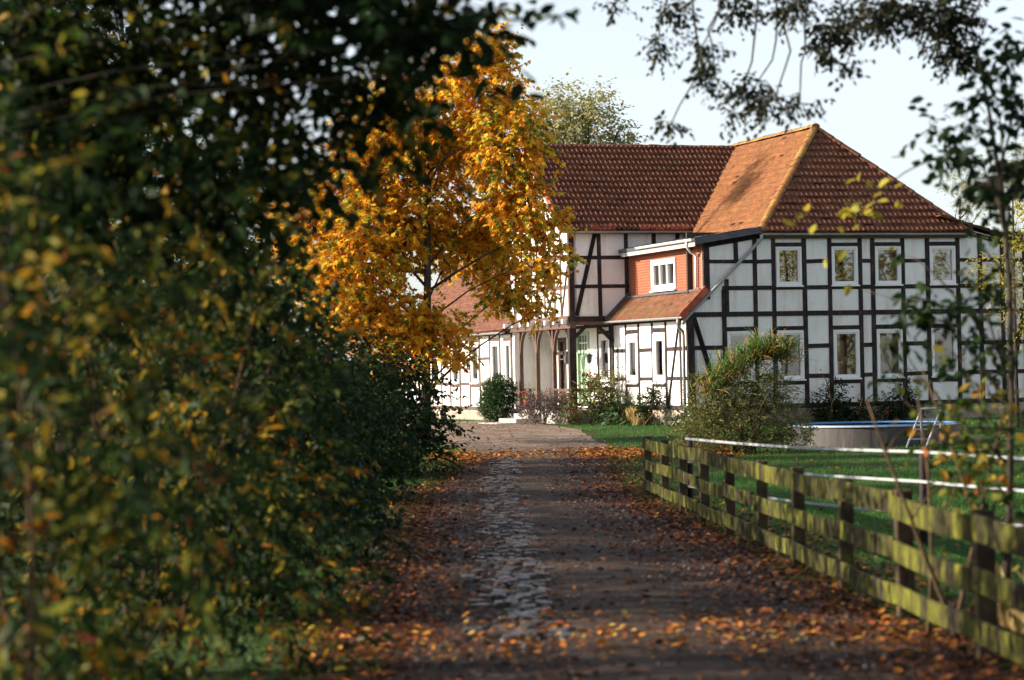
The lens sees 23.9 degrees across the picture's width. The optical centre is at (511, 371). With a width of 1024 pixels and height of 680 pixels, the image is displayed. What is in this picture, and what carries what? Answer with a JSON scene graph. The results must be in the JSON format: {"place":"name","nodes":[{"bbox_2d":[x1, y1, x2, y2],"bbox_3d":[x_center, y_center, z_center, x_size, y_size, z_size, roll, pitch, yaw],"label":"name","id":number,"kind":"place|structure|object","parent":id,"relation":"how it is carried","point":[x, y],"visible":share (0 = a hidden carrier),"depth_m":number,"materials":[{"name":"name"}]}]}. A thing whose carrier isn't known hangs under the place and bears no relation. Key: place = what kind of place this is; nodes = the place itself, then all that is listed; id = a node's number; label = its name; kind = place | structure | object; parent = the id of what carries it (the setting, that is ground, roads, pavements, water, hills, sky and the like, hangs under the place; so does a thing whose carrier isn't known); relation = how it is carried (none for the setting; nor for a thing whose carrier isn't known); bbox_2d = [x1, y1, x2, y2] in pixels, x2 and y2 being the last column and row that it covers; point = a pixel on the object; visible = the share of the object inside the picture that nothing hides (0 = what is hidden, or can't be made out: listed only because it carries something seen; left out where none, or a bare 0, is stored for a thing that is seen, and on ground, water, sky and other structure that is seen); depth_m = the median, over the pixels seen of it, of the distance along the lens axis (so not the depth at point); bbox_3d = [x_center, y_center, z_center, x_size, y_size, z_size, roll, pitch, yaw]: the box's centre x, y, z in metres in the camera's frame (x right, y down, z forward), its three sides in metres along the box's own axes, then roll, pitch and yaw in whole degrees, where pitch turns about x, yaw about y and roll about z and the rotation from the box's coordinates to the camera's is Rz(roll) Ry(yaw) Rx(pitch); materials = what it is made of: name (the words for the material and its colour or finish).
{"place":"outdoors","nodes":[
{"label":"outdoors","id":0,"kind":"place"},
{"bbox_2d":[437,417,482,421],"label":"grass","id":1,"kind":"structure","parent":0,"point":[465,419],"depth_m":84.20,"materials":[{"name":"plant"}]},
{"bbox_2d":[0,385,1023,679],"bbox_3d":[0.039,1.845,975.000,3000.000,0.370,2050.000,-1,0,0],"label":"ground","id":2,"kind":"structure","parent":0,"point":[238,663],"depth_m":27.08,"materials":[{"name":"plant"}]},
{"bbox_2d":[0,0,161,596],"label":"hedge tree","id":3,"kind":"object","parent":2,"relation":"on","point":[7,499],"depth_m":21.75,"materials":[{"name":"green plant"}]},
{"bbox_2d":[0,1,201,540],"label":"hedge tree","id":4,"kind":"object","parent":2,"relation":"on","point":[42,274],"visible":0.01,"depth_m":28.49,"materials":[{"name":"green plant"}]},
{"bbox_2d":[5,0,217,497],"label":"hedge tree","id":5,"kind":"object","parent":2,"relation":"on","point":[120,32],"depth_m":37.78,"materials":[{"name":"green plant"}]},
{"bbox_2d":[39,14,223,481],"bbox_3d":[-7.683,-2.307,46.896,5.130,9.554,5.269,-1,0,0],"label":"hedge tree","id":6,"kind":"object","parent":2,"relation":"on","point":[180,259],"depth_m":46.83,"materials":[{"name":"green plant"}]},
{"bbox_2d":[0,0,349,679],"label":"leafy shrub","id":7,"kind":"object","parent":2,"relation":"on","point":[64,513],"visible":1,"depth_m":9.28,"materials":[{"name":"green plant"}]},
{"bbox_2d":[0,79,400,679],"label":"leafy shrub","id":8,"kind":"object","parent":2,"relation":"on","point":[246,491],"visible":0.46,"depth_m":14.68,"materials":[{"name":"green plant"}]},
{"bbox_2d":[32,190,401,636],"bbox_3d":[-2.361,0.264,19.241,2.902,3.628,3.834,-1,0,0],"label":"leafy shrub","id":9,"kind":"object","parent":2,"relation":"on","point":[318,450],"visible":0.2,"depth_m":18.97,"materials":[{"name":"green plant"}]},
{"bbox_2d":[152,138,290,344],"bbox_3d":[-6.220,-1.520,50.623,3.606,7.529,4.097,-1,0,0],"label":"hedge tree","id":10,"kind":"object","parent":2,"relation":"on","point":[252,237],"visible":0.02,"depth_m":50.37,"materials":[{"name":"green plant"}]},
{"bbox_2d":[109,251,416,567],"bbox_3d":[-2.732,0.381,25.351,3.445,3.482,3.911,-1,0,0],"label":"leafy shrub","id":11,"kind":"object","parent":2,"relation":"on","point":[341,520],"visible":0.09,"depth_m":24.98,"materials":[{"name":"green plant"}]},
{"bbox_2d":[0,0,578,331],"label":"hornbeam tree","id":12,"kind":"object","parent":2,"relation":"on","point":[292,184],"visible":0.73,"depth_m":13.30,"materials":[{"name":"green plant"}]},
{"bbox_2d":[0,0,580,139],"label":"hazel tree","id":13,"kind":"object","parent":2,"relation":"on","point":[419,42],"visible":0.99,"depth_m":12.46,"materials":[{"name":"green plant"}]},
{"bbox_2d":[174,298,442,532],"bbox_3d":[-2.872,0.536,30.836,3.959,3.241,4.978,-1,0,0],"label":"leafy shrub","id":14,"kind":"object","parent":2,"relation":"on","point":[352,417],"visible":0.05,"depth_m":30.48,"materials":[{"name":"green plant"}]},
{"bbox_2d":[268,320,423,502],"bbox_3d":[-3.106,0.638,38.782,3.725,3.131,4.128,-1,0,29],"label":"leafy shrub","id":15,"kind":"object","parent":2,"relation":"on","point":[386,406],"visible":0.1,"depth_m":38.63,"materials":[{"name":"green plant"}]},
{"bbox_2d":[336,327,479,477],"bbox_3d":[-2.545,0.619,46.788,3.843,3.070,4.908,-1,0,0],"label":"leafy shrub","id":16,"kind":"object","parent":2,"relation":"on","point":[427,429],"visible":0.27,"depth_m":46.66,"materials":[{"name":"green plant"}]},
{"bbox_2d":[256,13,589,444],"bbox_3d":[-2.356,-3.501,60.823,8.083,10.910,5.829,-1,0,-19],"label":"maple tree","id":17,"kind":"object","parent":2,"relation":"on","point":[426,230],"visible":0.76,"depth_m":60.37,"materials":[{"name":"orange plant"}]},
{"bbox_2d":[473,371,519,421],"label":"box bush","id":18,"kind":"object","parent":2,"relation":"on","point":[495,389],"visible":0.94,"depth_m":79.43,"materials":[{"name":"green plant"}]},
{"bbox_2d":[455,455,575,640],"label":"cobbles","id":19,"kind":"object","parent":2,"relation":"on","point":[523,589],"visible":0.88,"depth_m":23.29,"materials":[{"name":"stone"}]},
{"bbox_2d":[516,382,534,408],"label":"shrub","id":20,"kind":"object","parent":2,"relation":"on","point":[521,397],"visible":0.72,"depth_m":79.15,"materials":[{"name":"red plant"}]},
{"bbox_2d":[48,449,1023,679],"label":"fallen leaves","id":21,"kind":"object","parent":2,"relation":"on","point":[392,612],"visible":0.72,"depth_m":20.52,"materials":[{"name":"brown plant"}]},
{"bbox_2d":[512,387,570,424],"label":"lavender shrub","id":22,"kind":"object","parent":2,"relation":"on","point":[531,407],"visible":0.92,"depth_m":75.22,"materials":[{"name":"purple plant"}]},
{"bbox_2d":[555,386,585,424],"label":"pink hydrangea","id":23,"kind":"object","parent":2,"relation":"on","point":[574,419],"visible":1,"depth_m":74.03,"materials":[{"name":"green plant"}]},
{"bbox_2d":[507,68,648,144],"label":"oak tree","id":24,"kind":"object","parent":2,"relation":"on","point":[582,129],"visible":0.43,"depth_m":103.28,"materials":[{"name":"green plant"}]},
{"bbox_2d":[425,441,748,463],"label":"fallen leaves","id":25,"kind":"object","parent":2,"relation":"on","point":[587,452],"visible":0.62,"depth_m":54.31,"materials":[{"name":"orange plant"}]},
{"bbox_2d":[549,368,628,423],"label":"rose bush","id":26,"kind":"object","parent":2,"relation":"on","point":[599,393],"visible":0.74,"depth_m":74.06,"materials":[{"name":"green plant"}]},
{"bbox_2d":[584,394,637,423],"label":"shrub","id":27,"kind":"object","parent":2,"relation":"on","point":[613,410],"visible":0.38,"depth_m":73.42,"materials":[{"name":"green plant"}]},
{"bbox_2d":[597,360,633,411],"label":"bare rose","id":28,"kind":"object","parent":2,"relation":"on","point":[615,383],"visible":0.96,"depth_m":73.78,"materials":[{"name":"green plant"}]},
{"bbox_2d":[592,393,641,425],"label":"hosta clump","id":29,"kind":"object","parent":2,"relation":"on","point":[614,420],"visible":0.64,"depth_m":72.39,"materials":[{"name":"green plant"}]},
{"bbox_2d":[622,405,650,425],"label":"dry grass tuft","id":30,"kind":"object","parent":2,"relation":"on","point":[632,417],"visible":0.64,"depth_m":71.41,"materials":[{"name":"beige plant"}]},
{"bbox_2d":[631,380,668,425],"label":"evergreen shrub","id":31,"kind":"object","parent":2,"relation":"on","point":[641,407],"visible":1,"depth_m":70.84,"materials":[{"name":"green plant"}]},
{"bbox_2d":[651,399,753,426],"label":"ground cover shrub","id":32,"kind":"object","parent":2,"relation":"on","point":[675,417],"visible":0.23,"depth_m":68.39,"materials":[{"name":"green plant"}]},
{"bbox_2d":[393,123,1023,425],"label":"half timbered house","id":33,"kind":"structure","parent":2,"relation":"on","point":[691,255],"depth_m":72.08,"materials":[{"name":"white paint"}]},
{"bbox_2d":[451,349,458,383],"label":"window","id":34,"kind":"structure","parent":33,"relation":"in","point":[454,376],"depth_m":87.52,"materials":[{"name":"white paint"}]},
{"bbox_2d":[469,343,478,383],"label":"window","id":35,"kind":"structure","parent":33,"relation":"in","point":[474,372],"depth_m":85.12,"materials":[{"name":"white paint"}]},
{"bbox_2d":[490,342,499,381],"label":"window","id":36,"kind":"structure","parent":33,"relation":"in","point":[494,346],"depth_m":82.88,"materials":[{"name":"white paint"}]},
{"bbox_2d":[504,341,510,380],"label":"window","id":37,"kind":"structure","parent":33,"relation":"in","point":[507,352],"depth_m":81.52,"materials":[{"name":"white paint"}]},
{"bbox_2d":[558,338,566,403],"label":"window","id":38,"kind":"structure","parent":33,"relation":"in","point":[562,367],"depth_m":80.27,"materials":[{"name":"brown glass"}]},
{"bbox_2d":[576,331,589,403],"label":"door","id":39,"kind":"structure","parent":33,"relation":"in","point":[582,341],"depth_m":78.26,"materials":[{"name":"green paint"}]},
{"bbox_2d":[577,364,604,389],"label":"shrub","id":40,"kind":"object","parent":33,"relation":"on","point":[585,374],"visible":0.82,"depth_m":74.89,"materials":[{"name":"plant"}]},
{"bbox_2d":[598,336,609,381],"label":"window","id":41,"kind":"structure","parent":33,"relation":"in","point":[603,341],"depth_m":76.32,"materials":[{"name":"white paint"}]},
{"bbox_2d":[625,335,637,383],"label":"window","id":42,"kind":"structure","parent":33,"relation":"in","point":[631,340],"depth_m":73.88,"materials":[{"name":"white paint"}]},
{"bbox_2d":[651,333,665,383],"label":"window","id":43,"kind":"structure","parent":33,"relation":"in","point":[658,344],"depth_m":71.73,"materials":[{"name":"white paint"}]},
{"bbox_2d":[649,257,676,292],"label":"window","id":44,"kind":"structure","parent":33,"relation":"in","point":[663,271],"depth_m":72.52,"materials":[{"name":"white paint"}]},
{"bbox_2d":[727,332,754,381],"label":"window","id":45,"kind":"structure","parent":33,"relation":"in","point":[732,337],"depth_m":69.78,"materials":[{"name":"white paint"}]},
{"bbox_2d":[776,247,803,286],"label":"window","id":46,"kind":"structure","parent":33,"relation":"in","point":[788,259],"depth_m":70.27,"materials":[{"name":"white paint"}]},
{"bbox_2d":[777,331,805,380],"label":"window","id":47,"kind":"structure","parent":33,"relation":"in","point":[796,369],"depth_m":70.31,"materials":[{"name":"white paint"}]},
{"bbox_2d":[831,246,859,285],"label":"window","id":48,"kind":"structure","parent":33,"relation":"in","point":[845,271],"depth_m":70.83,"materials":[{"name":"glass"}]},
{"bbox_2d":[833,330,861,379],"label":"window","id":49,"kind":"structure","parent":33,"relation":"in","point":[846,343],"depth_m":70.83,"materials":[{"name":"white paint"}]},
{"bbox_2d":[875,246,902,285],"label":"window","id":50,"kind":"structure","parent":33,"relation":"in","point":[884,256],"depth_m":71.22,"materials":[{"name":"glass"}]},
{"bbox_2d":[876,329,904,378],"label":"window","id":51,"kind":"structure","parent":33,"relation":"in","point":[882,367],"depth_m":71.22,"materials":[{"name":"white paint"}]},
{"bbox_2d":[929,246,957,284],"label":"window","id":52,"kind":"structure","parent":33,"relation":"in","point":[941,257],"depth_m":71.78,"materials":[{"name":"white paint"}]},
{"bbox_2d":[931,328,957,377],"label":"window","id":53,"kind":"structure","parent":33,"relation":"in","point":[936,336],"depth_m":71.78,"materials":[{"name":"white paint"}]},
{"bbox_2d":[666,359,818,453],"bbox_3d":[5.030,0.791,53.565,3.496,2.291,2.045,-1,0,0],"label":"spreading shrub","id":54,"kind":"object","parent":2,"relation":"on","point":[732,401],"visible":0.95,"depth_m":53.40,"materials":[{"name":"green plant"}]},
{"bbox_2d":[677,325,811,451],"bbox_3d":[5.163,0.413,53.874,3.306,3.069,1.748,-1,0,-11],"label":"strap leaved plant","id":55,"kind":"object","parent":2,"relation":"on","point":[755,351],"visible":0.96,"depth_m":53.66,"materials":[{"name":"green plant"}]},
{"bbox_2d":[593,0,995,148],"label":"oak tree","id":56,"kind":"object","parent":2,"relation":"on","point":[890,14],"visible":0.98,"depth_m":20.16,"materials":[{"name":"green plant"}]},
{"bbox_2d":[592,419,1023,607],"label":"fallen leaves","id":57,"kind":"object","parent":2,"relation":"on","point":[868,599],"visible":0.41,"depth_m":34.72,"materials":[{"name":"orange plant"}]},
{"bbox_2d":[642,436,1023,664],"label":"wooden fence","id":58,"kind":"object","parent":2,"relation":"on","point":[985,533],"visible":0.94,"depth_m":18.78,"materials":[{"name":"green wood"}]},
{"bbox_2d":[803,369,862,422],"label":"shrub","id":59,"kind":"object","parent":2,"relation":"on","point":[841,407],"visible":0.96,"depth_m":69.70,"materials":[{"name":"green plant"}]},
{"bbox_2d":[685,436,1023,549],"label":"tape fence","id":60,"kind":"object","parent":2,"relation":"on","point":[922,481],"visible":0.48,"depth_m":26.71,"materials":[{"name":"white plastic tape"},{"name":"wood"}]},
{"bbox_2d":[834,391,885,421],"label":"shrub","id":61,"kind":"object","parent":2,"relation":"on","point":[864,415],"visible":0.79,"depth_m":69.97,"materials":[{"name":"green plant"}]},
{"bbox_2d":[789,421,960,447],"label":"garden pool","id":62,"kind":"structure","parent":2,"relation":"on","point":[859,434],"depth_m":55.23,"materials":[{"name":"grey plastic"}]},
{"bbox_2d":[870,369,930,420],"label":"shrub","id":63,"kind":"object","parent":2,"relation":"on","point":[897,413],"visible":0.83,"depth_m":70.40,"materials":[{"name":"green plant"}]},
{"bbox_2d":[782,6,1023,628],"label":"sapling","id":64,"kind":"object","parent":2,"relation":"on","point":[993,194],"visible":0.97,"depth_m":17.20,"materials":[{"name":"green plant"}]},
{"bbox_2d":[905,407,950,447],"bbox_3d":[9.747,1.253,54.772,1.823,0.932,0.794,-1,0,0],"label":"pool ladder","id":65,"kind":"object","parent":2,"relation":"on","point":[921,438],"visible":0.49,"depth_m":54.47,"materials":[{"name":"grey metal"}]},
{"bbox_2d":[866,344,1023,644],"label":"young shrub","id":66,"kind":"object","parent":2,"relation":"on","point":[985,483],"visible":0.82,"depth_m":16.45,"materials":[{"name":"green plant"}]},
{"bbox_2d":[937,136,1023,224],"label":"bare tree","id":67,"kind":"object","parent":2,"relation":"on","point":[964,184],"visible":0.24,"depth_m":120.00,"materials":[{"name":"green plant"}]},
{"bbox_2d":[964,182,1023,426],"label":"birch tree","id":68,"kind":"object","parent":2,"relation":"on","point":[1013,240],"visible":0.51,"depth_m":64.15,"materials":[{"name":"green plant"}]},
{"bbox_2d":[3,0,1023,373],"label":"sky","id":69,"kind":"structure","parent":0,"point":[873,117],"materials":[{"name":"white"}]},
{"bbox_2d":[376,421,1008,679],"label":"road","id":70,"kind":"structure","parent":0,"point":[684,669],"depth_m":19.46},
{"bbox_2d":[434,421,602,446],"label":"fallen leaves","id":71,"kind":"object","parent":70,"relation":"on","point":[523,430],"visible":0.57,"depth_m":66.84,"materials":[{"name":"orange plant"}]},
{"bbox_2d":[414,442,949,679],"bbox_3d":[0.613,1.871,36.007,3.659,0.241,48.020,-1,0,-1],"label":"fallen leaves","id":72,"kind":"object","parent":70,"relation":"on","point":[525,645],"depth_m":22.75,"materials":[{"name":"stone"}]},
{"bbox_2d":[542,416,1023,475],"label":"grass","id":73,"kind":"structure","parent":0,"point":[749,456],"depth_m":53.21,"materials":[{"name":"green plant"}]},
{"bbox_2d":[621,465,1023,633],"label":"grass","id":74,"kind":"structure","parent":0,"point":[903,471],"depth_m":33.03,"materials":[{"name":"green plant"}]},
{"bbox_2d":[996,562,1023,637],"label":"dry grass","id":75,"kind":"structure","parent":0,"point":[1017,616],"depth_m":16.13,"materials":[{"name":"beige plant"}]}
]}

